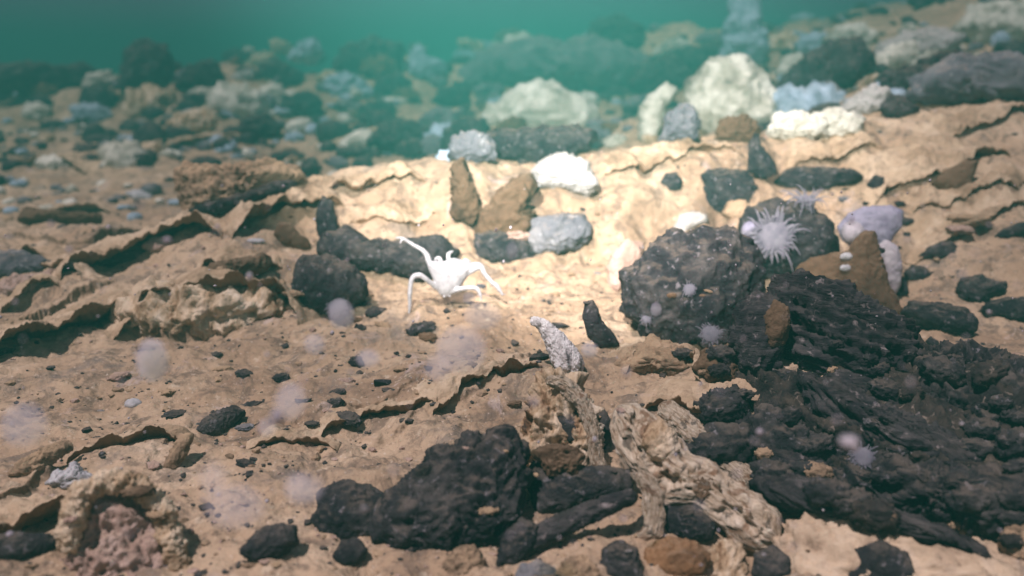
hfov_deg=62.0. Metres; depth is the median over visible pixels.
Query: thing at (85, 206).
crust sheet
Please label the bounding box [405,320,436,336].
pebble
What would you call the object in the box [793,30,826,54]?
stone
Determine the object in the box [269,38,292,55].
stone
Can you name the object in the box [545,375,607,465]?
crust wall
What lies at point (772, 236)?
sea anemone
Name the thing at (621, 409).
crust crumb
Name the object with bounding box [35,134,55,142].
stone
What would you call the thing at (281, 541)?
black rock
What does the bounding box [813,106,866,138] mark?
boulder
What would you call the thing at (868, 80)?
stone
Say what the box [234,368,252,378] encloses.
pebble
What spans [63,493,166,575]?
crust block
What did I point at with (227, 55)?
stone
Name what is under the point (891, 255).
sheet sponge
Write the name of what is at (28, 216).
dark slab
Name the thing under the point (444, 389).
crust sheet
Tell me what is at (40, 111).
stone
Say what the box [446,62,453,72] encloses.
stone
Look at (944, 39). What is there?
boulder
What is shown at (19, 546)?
black stone
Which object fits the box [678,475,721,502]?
rust patch
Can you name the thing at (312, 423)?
pebble
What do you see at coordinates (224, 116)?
stone
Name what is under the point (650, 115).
boulder
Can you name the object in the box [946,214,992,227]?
crust crumb
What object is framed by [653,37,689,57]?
boulder
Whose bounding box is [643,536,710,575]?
orange stone
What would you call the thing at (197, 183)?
crust slab
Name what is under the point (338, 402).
pebble
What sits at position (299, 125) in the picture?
stone
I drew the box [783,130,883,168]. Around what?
crust sheet
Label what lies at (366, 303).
pebble
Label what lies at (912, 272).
dark stone
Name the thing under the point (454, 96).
boulder
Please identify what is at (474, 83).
stone
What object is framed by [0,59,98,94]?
boulder
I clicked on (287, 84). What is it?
stone
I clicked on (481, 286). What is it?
rock chip
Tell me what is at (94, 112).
stone
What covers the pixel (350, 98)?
stone
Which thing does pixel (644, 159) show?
crust sheet
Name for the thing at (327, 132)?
dark rubble
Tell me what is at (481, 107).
stone
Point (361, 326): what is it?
pebble
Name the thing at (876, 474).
rock lump
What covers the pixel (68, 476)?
white fragment
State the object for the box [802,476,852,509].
rock lump
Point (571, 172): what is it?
white boulder
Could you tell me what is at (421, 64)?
boulder
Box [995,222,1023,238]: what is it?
dark stone
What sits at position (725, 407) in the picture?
rock lump
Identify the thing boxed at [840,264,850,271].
white shell
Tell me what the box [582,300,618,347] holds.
black splinter
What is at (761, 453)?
rock lump
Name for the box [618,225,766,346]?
dark boulder
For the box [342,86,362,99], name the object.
stone
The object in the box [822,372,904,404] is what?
layered rock
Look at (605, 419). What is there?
dark stone
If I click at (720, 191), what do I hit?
dark block
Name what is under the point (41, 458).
crust block
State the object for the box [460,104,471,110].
stone
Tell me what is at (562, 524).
rock
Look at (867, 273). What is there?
brown slab
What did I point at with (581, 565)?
tan stone
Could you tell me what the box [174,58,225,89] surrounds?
boulder
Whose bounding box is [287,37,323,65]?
boulder
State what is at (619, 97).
stone
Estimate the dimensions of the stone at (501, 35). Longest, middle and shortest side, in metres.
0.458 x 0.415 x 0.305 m
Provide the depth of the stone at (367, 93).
7.60 m
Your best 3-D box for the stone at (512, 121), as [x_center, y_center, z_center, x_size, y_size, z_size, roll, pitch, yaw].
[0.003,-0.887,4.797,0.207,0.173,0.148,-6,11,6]
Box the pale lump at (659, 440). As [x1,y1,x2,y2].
[642,419,679,461]
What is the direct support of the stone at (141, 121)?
on the seabed
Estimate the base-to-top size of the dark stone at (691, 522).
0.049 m
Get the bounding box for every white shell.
[124,398,141,407]
[247,238,264,243]
[840,252,852,259]
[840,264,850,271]
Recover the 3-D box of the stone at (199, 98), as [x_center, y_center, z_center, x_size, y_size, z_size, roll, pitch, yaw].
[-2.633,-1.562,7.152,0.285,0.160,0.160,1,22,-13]
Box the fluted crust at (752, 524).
[609,403,781,551]
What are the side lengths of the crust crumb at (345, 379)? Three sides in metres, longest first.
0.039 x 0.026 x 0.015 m
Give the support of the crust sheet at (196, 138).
on the seabed
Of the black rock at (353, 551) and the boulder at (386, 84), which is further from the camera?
the boulder at (386, 84)
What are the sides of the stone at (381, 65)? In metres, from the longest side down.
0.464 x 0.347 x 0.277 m
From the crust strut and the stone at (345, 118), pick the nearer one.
the crust strut
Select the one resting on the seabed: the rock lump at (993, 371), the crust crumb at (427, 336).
the crust crumb at (427, 336)
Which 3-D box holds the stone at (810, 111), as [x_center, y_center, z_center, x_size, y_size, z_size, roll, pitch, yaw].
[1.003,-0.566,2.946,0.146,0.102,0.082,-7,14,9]
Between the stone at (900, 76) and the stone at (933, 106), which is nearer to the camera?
the stone at (933, 106)
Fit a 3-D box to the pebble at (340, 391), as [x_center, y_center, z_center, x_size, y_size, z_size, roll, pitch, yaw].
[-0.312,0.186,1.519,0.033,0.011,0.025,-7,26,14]
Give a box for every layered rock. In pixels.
[693,384,745,421]
[703,400,751,463]
[727,289,786,376]
[746,403,841,466]
[748,472,990,559]
[751,443,833,473]
[766,268,925,377]
[790,368,982,466]
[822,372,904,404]
[833,449,1023,542]
[907,339,1023,424]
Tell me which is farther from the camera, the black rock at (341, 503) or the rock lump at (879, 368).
the rock lump at (879, 368)
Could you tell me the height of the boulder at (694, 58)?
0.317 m
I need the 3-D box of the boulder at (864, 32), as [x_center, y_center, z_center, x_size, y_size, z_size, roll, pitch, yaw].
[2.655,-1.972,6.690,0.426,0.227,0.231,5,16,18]
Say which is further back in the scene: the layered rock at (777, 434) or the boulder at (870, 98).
the boulder at (870, 98)
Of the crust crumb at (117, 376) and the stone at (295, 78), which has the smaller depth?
the crust crumb at (117, 376)
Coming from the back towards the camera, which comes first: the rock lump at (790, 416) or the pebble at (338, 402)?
the pebble at (338, 402)
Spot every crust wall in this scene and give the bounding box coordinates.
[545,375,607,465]
[657,400,751,488]
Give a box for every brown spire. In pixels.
[449,157,481,225]
[473,173,539,233]
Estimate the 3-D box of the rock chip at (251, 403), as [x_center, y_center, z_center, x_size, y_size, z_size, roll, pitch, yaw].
[-0.465,0.209,1.519,0.056,0.014,0.036,-15,10,-13]
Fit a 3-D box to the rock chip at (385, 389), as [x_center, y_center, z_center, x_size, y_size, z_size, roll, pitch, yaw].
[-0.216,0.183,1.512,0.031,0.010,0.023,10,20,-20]
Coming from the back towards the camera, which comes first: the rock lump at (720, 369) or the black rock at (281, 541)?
the rock lump at (720, 369)
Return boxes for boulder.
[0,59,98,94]
[80,70,117,89]
[117,38,176,92]
[162,107,218,134]
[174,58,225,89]
[230,69,255,80]
[235,112,281,137]
[255,58,304,84]
[279,90,323,117]
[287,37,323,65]
[291,253,368,314]
[322,71,370,96]
[332,34,405,72]
[366,118,429,152]
[373,70,410,96]
[407,43,446,79]
[421,106,461,129]
[431,85,471,107]
[446,130,497,162]
[457,33,650,93]
[480,78,600,126]
[486,123,597,162]
[504,31,531,41]
[530,151,599,196]
[585,13,645,48]
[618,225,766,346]
[628,52,693,94]
[636,81,677,140]
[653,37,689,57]
[658,102,701,141]
[682,40,722,74]
[683,53,776,131]
[714,113,761,142]
[718,0,769,64]
[738,197,839,279]
[765,109,828,139]
[774,35,876,89]
[774,51,802,77]
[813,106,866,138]
[821,21,878,44]
[825,80,847,94]
[840,82,891,114]
[874,26,966,57]
[879,93,919,118]
[904,50,1023,106]
[909,49,964,66]
[951,0,1023,43]
[991,38,1023,54]
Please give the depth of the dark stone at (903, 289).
2.17 m
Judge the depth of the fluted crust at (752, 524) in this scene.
1.11 m
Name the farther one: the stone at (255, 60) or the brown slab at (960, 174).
the stone at (255, 60)
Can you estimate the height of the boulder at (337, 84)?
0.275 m
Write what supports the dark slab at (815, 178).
on the seabed
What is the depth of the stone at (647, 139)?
4.06 m
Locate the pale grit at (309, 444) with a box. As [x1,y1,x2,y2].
[11,112,1023,575]
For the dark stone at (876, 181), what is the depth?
2.52 m
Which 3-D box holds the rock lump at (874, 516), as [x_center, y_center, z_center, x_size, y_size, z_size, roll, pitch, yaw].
[0.439,0.276,1.034,0.062,0.044,0.042,3,15,12]
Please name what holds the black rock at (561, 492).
on the seabed
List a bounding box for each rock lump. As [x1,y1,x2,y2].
[684,421,754,465]
[699,392,748,422]
[705,343,736,362]
[707,362,730,377]
[736,388,754,401]
[749,457,794,477]
[754,447,773,459]
[772,365,795,380]
[776,405,804,427]
[785,460,812,475]
[792,443,811,454]
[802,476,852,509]
[804,460,833,478]
[807,432,835,454]
[814,416,864,450]
[826,366,837,372]
[828,339,843,348]
[832,486,874,520]
[833,446,849,454]
[848,499,900,536]
[853,469,870,481]
[862,353,878,364]
[862,416,880,430]
[867,361,890,375]
[867,377,902,400]
[869,466,893,485]
[882,470,903,484]
[883,453,896,457]
[886,443,909,455]
[898,385,925,400]
[909,451,929,462]
[917,355,967,387]
[930,507,954,520]
[943,481,996,513]
[946,520,960,529]
[947,353,966,364]
[959,416,1000,440]
[959,437,997,459]
[971,359,1009,388]
[988,394,1013,410]
[993,426,1023,459]
[994,485,1023,510]
[997,507,1023,526]
[998,408,1015,422]
[998,533,1023,549]
[1001,457,1023,474]
[1011,410,1023,425]
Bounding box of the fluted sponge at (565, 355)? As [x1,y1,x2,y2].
[530,316,584,373]
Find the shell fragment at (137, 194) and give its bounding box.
[125,189,152,200]
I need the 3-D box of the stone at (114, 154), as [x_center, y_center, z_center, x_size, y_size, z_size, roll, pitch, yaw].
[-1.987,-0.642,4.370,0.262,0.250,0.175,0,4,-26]
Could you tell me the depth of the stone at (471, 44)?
11.89 m
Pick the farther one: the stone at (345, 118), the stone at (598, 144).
the stone at (345, 118)
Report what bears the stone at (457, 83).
on the seabed
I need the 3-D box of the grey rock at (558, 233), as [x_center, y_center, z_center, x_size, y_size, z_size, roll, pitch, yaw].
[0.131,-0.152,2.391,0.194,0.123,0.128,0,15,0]
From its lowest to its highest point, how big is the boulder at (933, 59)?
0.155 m
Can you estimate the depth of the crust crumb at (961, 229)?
2.32 m
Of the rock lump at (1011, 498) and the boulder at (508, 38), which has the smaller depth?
the rock lump at (1011, 498)
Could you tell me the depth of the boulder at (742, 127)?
2.75 m
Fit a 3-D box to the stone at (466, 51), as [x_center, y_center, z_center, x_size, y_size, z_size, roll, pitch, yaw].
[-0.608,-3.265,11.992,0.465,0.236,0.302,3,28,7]
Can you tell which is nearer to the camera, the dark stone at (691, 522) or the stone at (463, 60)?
the dark stone at (691, 522)
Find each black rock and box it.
[239,522,299,560]
[310,479,383,539]
[332,537,367,565]
[367,424,536,551]
[496,517,538,565]
[527,460,632,513]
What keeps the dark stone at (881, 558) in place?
on the seabed
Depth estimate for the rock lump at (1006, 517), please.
1.02 m
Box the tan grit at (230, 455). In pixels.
[0,101,1023,575]
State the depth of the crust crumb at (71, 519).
0.97 m
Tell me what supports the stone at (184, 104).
on the seabed
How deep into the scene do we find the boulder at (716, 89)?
3.83 m
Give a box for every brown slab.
[795,230,902,314]
[931,160,978,189]
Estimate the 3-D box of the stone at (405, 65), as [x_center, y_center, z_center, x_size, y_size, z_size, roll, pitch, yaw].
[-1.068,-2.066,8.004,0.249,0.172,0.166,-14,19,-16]
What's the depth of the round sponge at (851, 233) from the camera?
2.16 m
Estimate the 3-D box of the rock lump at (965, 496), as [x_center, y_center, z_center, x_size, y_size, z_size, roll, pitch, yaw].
[0.565,0.258,1.047,0.066,0.035,0.042,-9,27,5]
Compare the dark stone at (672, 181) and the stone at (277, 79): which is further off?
the stone at (277, 79)
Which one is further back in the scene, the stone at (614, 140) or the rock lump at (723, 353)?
the stone at (614, 140)
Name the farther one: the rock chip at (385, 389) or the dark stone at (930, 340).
the dark stone at (930, 340)
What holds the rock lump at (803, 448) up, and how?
on the layered rock at (777, 434)
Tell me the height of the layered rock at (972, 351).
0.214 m
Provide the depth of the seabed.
1.84 m
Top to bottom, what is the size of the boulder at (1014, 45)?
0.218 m
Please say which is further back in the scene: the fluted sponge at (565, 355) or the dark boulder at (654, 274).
the dark boulder at (654, 274)
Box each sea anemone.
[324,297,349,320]
[638,312,652,328]
[682,282,696,296]
[695,322,725,348]
[740,205,811,270]
[780,185,830,215]
[846,441,878,468]
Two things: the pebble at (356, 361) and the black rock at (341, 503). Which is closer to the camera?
the black rock at (341, 503)
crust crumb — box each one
[0,214,13,219]
[63,516,77,523]
[105,371,129,380]
[119,485,156,499]
[134,345,155,350]
[145,511,165,519]
[146,460,160,469]
[155,388,175,395]
[211,366,232,371]
[282,290,304,297]
[337,377,355,382]
[350,317,363,321]
[367,447,376,451]
[373,549,383,558]
[374,321,390,327]
[393,367,404,371]
[418,332,437,341]
[463,355,477,359]
[464,362,477,367]
[478,506,499,515]
[507,231,529,240]
[507,400,521,406]
[616,407,625,412]
[666,292,676,297]
[697,369,706,374]
[944,224,975,234]
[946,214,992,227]
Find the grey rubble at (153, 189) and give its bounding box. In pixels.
[1,0,1018,209]
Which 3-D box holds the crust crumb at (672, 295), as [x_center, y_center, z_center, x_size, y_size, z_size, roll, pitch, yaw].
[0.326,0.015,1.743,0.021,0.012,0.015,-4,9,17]
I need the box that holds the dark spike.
[747,132,777,179]
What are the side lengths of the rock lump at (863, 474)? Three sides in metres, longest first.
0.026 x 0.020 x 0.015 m
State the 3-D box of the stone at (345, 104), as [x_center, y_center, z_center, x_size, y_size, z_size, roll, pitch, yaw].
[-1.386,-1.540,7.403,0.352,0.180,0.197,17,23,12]
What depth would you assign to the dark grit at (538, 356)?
1.51 m
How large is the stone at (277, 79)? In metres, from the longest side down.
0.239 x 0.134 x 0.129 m
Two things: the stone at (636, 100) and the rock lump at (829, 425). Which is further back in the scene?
the stone at (636, 100)
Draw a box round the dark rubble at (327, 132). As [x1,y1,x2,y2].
[0,0,954,185]
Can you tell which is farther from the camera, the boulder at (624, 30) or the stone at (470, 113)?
the boulder at (624, 30)
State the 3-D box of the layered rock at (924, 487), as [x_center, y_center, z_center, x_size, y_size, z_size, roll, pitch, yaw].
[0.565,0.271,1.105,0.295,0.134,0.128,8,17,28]
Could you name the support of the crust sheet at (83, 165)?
on the seabed
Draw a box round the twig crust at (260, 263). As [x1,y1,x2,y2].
[203,252,272,276]
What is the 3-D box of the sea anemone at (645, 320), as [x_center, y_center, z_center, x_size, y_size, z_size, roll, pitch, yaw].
[0.277,0.065,1.768,0.033,0.038,0.033,0,15,0]
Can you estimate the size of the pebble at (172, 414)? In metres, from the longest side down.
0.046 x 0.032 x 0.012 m
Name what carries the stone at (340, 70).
on the seabed
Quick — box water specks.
[0,177,1023,575]
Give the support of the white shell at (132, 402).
on the seabed
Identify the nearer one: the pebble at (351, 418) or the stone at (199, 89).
the pebble at (351, 418)
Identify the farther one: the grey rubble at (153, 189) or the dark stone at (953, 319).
the grey rubble at (153, 189)
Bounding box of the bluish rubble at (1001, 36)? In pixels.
[1,0,1020,220]
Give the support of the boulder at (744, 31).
on the seabed
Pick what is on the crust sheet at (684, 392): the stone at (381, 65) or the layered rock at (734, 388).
the layered rock at (734, 388)
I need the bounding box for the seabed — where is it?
[0,0,1023,575]
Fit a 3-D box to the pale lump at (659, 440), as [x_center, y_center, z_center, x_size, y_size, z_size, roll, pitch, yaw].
[0.199,0.205,1.144,0.056,0.057,0.048,0,15,0]
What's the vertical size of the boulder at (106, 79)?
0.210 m
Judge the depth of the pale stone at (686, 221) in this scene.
2.48 m
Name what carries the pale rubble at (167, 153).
on the seabed
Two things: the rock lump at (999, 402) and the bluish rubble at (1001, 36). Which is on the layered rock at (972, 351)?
the rock lump at (999, 402)
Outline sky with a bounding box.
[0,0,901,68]
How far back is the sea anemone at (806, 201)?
2.19 m
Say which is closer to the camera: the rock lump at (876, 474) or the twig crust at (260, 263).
the rock lump at (876, 474)
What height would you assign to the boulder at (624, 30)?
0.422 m
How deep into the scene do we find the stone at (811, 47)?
6.74 m
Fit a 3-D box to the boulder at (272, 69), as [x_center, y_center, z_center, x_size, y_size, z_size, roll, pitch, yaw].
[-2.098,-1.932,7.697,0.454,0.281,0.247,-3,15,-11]
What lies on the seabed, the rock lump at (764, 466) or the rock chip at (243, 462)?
the rock chip at (243, 462)
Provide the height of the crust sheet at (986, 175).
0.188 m
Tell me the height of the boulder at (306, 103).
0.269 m
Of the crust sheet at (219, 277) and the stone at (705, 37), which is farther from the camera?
the stone at (705, 37)
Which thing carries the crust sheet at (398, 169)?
on the crust sheet at (239, 214)
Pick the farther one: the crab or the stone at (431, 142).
the stone at (431, 142)
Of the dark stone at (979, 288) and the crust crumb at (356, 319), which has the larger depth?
the dark stone at (979, 288)
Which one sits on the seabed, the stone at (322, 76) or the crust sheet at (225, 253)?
the stone at (322, 76)
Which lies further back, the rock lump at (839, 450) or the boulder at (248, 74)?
the boulder at (248, 74)
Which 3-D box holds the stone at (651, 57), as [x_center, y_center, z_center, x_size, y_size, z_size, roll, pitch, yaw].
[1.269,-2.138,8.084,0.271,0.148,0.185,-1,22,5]
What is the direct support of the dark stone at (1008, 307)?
on the seabed
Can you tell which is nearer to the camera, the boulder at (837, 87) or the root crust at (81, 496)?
the root crust at (81, 496)
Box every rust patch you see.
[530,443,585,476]
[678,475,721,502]
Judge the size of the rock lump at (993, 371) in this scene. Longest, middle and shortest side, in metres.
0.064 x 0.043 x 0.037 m
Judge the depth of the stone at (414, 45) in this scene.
11.95 m
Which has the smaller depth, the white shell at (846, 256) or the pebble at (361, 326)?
the pebble at (361, 326)
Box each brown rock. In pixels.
[691,343,738,382]
[764,299,790,347]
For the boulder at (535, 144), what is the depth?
2.70 m
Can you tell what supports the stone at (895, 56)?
on the seabed
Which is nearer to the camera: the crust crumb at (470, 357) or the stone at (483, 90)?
the crust crumb at (470, 357)
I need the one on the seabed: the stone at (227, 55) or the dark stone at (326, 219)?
the dark stone at (326, 219)
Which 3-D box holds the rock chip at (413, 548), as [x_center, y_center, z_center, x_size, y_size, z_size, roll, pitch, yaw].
[-0.128,0.321,1.049,0.027,0.008,0.020,-12,5,5]
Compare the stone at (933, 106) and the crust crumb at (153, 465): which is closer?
the crust crumb at (153, 465)
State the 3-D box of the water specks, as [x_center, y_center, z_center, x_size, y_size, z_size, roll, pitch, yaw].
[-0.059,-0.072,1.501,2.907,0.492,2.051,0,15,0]
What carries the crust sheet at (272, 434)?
on the seabed
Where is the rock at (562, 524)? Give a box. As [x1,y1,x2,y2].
[528,488,636,557]
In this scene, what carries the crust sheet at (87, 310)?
on the seabed
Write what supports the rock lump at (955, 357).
on the rock lump at (940, 369)
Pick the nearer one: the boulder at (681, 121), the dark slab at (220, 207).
the dark slab at (220, 207)
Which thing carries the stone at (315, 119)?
on the seabed
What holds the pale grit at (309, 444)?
on the seabed
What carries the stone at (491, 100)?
on the seabed
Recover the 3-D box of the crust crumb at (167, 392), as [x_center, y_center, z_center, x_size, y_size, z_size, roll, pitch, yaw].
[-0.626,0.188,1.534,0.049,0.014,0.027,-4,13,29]
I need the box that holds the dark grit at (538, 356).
[0,100,1022,575]
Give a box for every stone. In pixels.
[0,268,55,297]
[0,531,56,560]
[21,102,53,121]
[22,103,34,119]
[25,94,53,106]
[28,82,60,96]
[34,154,68,169]
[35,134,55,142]
[68,102,112,123]
[78,83,117,108]
[81,153,100,160]
[93,248,145,266]
[96,139,147,167]
[118,91,126,102]
[122,83,175,117]
[133,150,154,166]
[136,118,146,123]
[141,234,174,253]
[143,142,165,153]
[144,148,157,160]
[171,68,184,81]
[176,98,201,111]
[180,92,207,105]
[188,87,208,93]
[196,405,245,435]
[205,81,270,119]
[214,112,230,119]
[221,47,242,61]
[222,110,240,119]
[229,57,241,64]
[231,153,242,158]
[232,51,256,63]
[232,147,242,153]
[237,132,258,144]
[238,147,254,158]
[242,46,255,53]
[244,51,280,66]
[258,85,297,103]
[259,79,270,83]
[260,81,285,90]
[265,93,279,109]
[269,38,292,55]
[271,76,283,86]
[273,222,310,249]
[283,147,297,150]
[284,82,290,87]
[284,117,312,133]
[284,132,304,142]
[284,155,301,163]
[290,70,301,86]
[308,116,319,123]
[314,82,325,91]
[315,195,337,236]
[316,69,336,82]
[327,155,349,168]
[334,66,358,75]
[334,97,360,110]
[336,99,362,113]
[337,113,351,122]
[338,93,354,98]
[341,128,372,146]
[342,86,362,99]
[347,109,359,118]
[356,98,399,114]
[358,54,401,80]
[358,108,403,127]
[358,146,380,157]
[360,88,373,99]
[384,99,399,106]
[392,86,421,103]
[393,137,426,158]
[402,59,408,69]
[407,42,428,55]
[418,116,424,125]
[418,133,441,155]
[423,121,450,137]
[426,75,445,88]
[435,149,455,161]
[440,115,492,150]
[442,544,486,575]
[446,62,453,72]
[449,55,470,64]
[452,81,463,86]
[453,48,474,58]
[457,37,484,51]
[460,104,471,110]
[462,110,475,117]
[468,79,482,91]
[473,82,504,99]
[473,230,534,263]
[477,103,485,110]
[486,92,501,97]
[487,97,500,102]
[494,27,520,41]
[497,115,526,128]
[557,415,577,442]
[558,554,600,575]
[572,86,597,94]
[580,91,600,104]
[585,117,607,128]
[590,136,605,149]
[594,128,612,137]
[597,409,611,449]
[599,84,639,100]
[599,540,643,575]
[601,122,619,131]
[603,133,628,147]
[607,239,644,291]
[612,94,630,101]
[614,333,692,375]
[621,94,647,106]
[621,105,638,115]
[641,134,658,144]
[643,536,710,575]
[647,55,655,60]
[660,172,682,190]
[664,505,715,541]
[665,44,694,57]
[665,100,678,109]
[671,33,687,40]
[673,211,707,230]
[694,31,721,44]
[707,538,748,575]
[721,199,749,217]
[750,544,791,575]
[768,32,797,51]
[773,80,845,112]
[786,38,798,52]
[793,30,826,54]
[804,108,819,113]
[806,44,821,53]
[848,540,914,575]
[862,73,878,85]
[867,175,883,188]
[875,40,938,68]
[879,63,930,88]
[896,281,908,295]
[900,300,978,336]
[903,264,931,280]
[909,88,951,107]
[919,240,957,259]
[925,336,938,345]
[955,274,1007,302]
[966,42,984,51]
[980,296,1023,321]
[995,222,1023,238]
[997,524,1023,559]
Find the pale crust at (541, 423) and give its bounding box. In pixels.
[517,366,610,466]
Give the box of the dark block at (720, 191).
[700,167,757,212]
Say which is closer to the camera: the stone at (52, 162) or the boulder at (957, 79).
the boulder at (957, 79)
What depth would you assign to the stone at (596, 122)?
4.67 m
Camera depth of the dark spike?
2.57 m
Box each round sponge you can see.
[741,221,756,236]
[840,221,863,242]
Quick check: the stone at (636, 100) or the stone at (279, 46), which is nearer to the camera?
the stone at (636, 100)
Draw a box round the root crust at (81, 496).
[53,467,191,571]
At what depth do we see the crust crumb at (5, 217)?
3.21 m
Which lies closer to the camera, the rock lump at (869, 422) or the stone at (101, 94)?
the rock lump at (869, 422)
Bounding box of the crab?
[395,237,503,313]
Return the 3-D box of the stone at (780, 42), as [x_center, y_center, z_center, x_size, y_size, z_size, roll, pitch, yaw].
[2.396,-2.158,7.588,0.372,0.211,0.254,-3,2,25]
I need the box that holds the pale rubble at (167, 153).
[0,3,974,208]
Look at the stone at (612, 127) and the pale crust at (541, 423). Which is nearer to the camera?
the pale crust at (541, 423)
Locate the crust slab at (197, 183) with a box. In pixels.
[172,156,307,223]
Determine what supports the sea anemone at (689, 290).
on the dark boulder at (654, 274)
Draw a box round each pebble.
[161,409,185,419]
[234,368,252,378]
[272,372,290,382]
[304,420,319,426]
[327,397,344,407]
[329,388,345,394]
[336,410,362,428]
[348,355,364,367]
[354,323,366,330]
[359,300,371,305]
[365,307,386,318]
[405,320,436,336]
[671,347,691,360]
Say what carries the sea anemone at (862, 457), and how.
on the layered rock at (924, 487)
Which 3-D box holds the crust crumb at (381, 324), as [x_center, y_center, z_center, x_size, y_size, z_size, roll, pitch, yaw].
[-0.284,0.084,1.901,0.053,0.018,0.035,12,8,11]
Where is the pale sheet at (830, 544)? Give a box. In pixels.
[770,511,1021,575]
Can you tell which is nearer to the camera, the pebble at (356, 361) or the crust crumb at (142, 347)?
the pebble at (356, 361)
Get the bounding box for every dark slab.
[0,249,50,277]
[17,206,102,225]
[188,180,296,216]
[316,224,460,281]
[774,166,863,190]
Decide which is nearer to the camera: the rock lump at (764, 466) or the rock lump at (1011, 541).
the rock lump at (1011, 541)
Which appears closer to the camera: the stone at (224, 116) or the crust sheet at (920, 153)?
the crust sheet at (920, 153)
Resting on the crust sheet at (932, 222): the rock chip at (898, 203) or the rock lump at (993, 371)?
the rock chip at (898, 203)
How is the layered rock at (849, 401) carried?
on the seabed
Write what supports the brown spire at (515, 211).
on the seabed
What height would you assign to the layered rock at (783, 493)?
0.081 m
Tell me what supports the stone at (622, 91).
on the seabed
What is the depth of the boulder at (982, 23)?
6.16 m
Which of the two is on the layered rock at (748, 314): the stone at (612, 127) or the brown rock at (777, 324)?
the brown rock at (777, 324)
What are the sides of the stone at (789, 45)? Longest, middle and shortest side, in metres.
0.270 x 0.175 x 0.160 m
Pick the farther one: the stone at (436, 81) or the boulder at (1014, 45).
the stone at (436, 81)
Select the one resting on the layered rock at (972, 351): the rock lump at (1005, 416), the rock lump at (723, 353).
the rock lump at (1005, 416)
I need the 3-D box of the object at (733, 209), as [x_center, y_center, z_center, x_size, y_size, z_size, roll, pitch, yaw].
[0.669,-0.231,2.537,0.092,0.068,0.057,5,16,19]
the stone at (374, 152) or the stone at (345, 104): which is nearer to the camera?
the stone at (374, 152)
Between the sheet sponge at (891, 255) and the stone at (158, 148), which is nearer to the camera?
the sheet sponge at (891, 255)
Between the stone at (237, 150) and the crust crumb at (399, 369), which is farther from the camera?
the stone at (237, 150)
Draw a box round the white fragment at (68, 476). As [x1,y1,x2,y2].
[45,461,92,488]
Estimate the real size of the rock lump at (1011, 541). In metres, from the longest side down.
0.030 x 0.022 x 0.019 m
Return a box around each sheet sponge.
[837,205,903,245]
[879,240,902,293]
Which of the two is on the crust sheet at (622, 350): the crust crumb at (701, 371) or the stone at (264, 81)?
the crust crumb at (701, 371)
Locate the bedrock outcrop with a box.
[735,334,1023,468]
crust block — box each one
[7,440,73,476]
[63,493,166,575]
[108,278,292,340]
[163,432,193,469]
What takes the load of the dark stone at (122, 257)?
on the seabed
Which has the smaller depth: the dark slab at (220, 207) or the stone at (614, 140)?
the dark slab at (220, 207)
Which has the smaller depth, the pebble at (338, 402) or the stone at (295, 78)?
the pebble at (338, 402)
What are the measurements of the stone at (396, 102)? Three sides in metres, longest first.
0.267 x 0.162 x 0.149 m
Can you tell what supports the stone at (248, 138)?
on the seabed
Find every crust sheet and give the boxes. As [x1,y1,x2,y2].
[0,150,111,173]
[0,273,59,312]
[0,286,142,341]
[0,481,64,533]
[14,244,126,279]
[43,209,225,280]
[46,201,109,212]
[66,423,198,463]
[102,266,323,339]
[140,130,242,147]
[195,244,281,268]
[222,174,344,238]
[246,420,340,451]
[300,392,437,443]
[315,160,425,202]
[342,199,439,224]
[411,358,542,414]
[596,137,741,176]
[607,336,730,388]
[643,379,726,424]
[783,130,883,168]
[844,123,1010,206]
[893,182,1023,264]
[897,154,1023,215]
[915,100,1023,135]
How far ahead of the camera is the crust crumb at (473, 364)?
1.53 m
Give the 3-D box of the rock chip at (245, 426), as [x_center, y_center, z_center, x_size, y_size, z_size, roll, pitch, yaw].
[-0.436,0.227,1.392,0.037,0.011,0.026,-2,7,9]
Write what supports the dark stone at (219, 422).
on the seabed
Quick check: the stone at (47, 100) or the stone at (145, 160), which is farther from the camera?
the stone at (47, 100)
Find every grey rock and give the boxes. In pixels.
[515,558,556,575]
[527,212,592,254]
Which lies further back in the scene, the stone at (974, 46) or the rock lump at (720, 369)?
the stone at (974, 46)
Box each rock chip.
[0,347,15,355]
[211,351,222,356]
[234,423,254,430]
[235,458,255,467]
[242,399,264,406]
[382,387,394,391]
[399,417,413,423]
[403,545,417,551]
[476,284,485,288]
[837,196,849,202]
[893,201,905,206]
[902,216,914,225]
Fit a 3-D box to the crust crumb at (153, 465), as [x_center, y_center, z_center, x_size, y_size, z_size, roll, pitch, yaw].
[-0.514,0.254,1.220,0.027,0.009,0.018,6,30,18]
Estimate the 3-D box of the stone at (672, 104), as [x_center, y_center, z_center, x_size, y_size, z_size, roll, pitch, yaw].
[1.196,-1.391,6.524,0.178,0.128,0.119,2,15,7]
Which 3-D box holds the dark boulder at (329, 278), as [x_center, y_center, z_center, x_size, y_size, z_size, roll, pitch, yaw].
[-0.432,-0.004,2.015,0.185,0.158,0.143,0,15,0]
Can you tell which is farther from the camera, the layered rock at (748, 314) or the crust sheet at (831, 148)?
the crust sheet at (831, 148)
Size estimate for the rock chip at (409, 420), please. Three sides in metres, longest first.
0.029 x 0.020 x 0.009 m
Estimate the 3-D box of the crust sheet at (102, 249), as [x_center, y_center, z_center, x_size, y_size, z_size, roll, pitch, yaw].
[-1.034,-0.134,2.351,0.600,0.201,0.491,-8,17,-27]
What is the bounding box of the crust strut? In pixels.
[626,472,665,540]
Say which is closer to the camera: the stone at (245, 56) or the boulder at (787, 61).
the boulder at (787, 61)

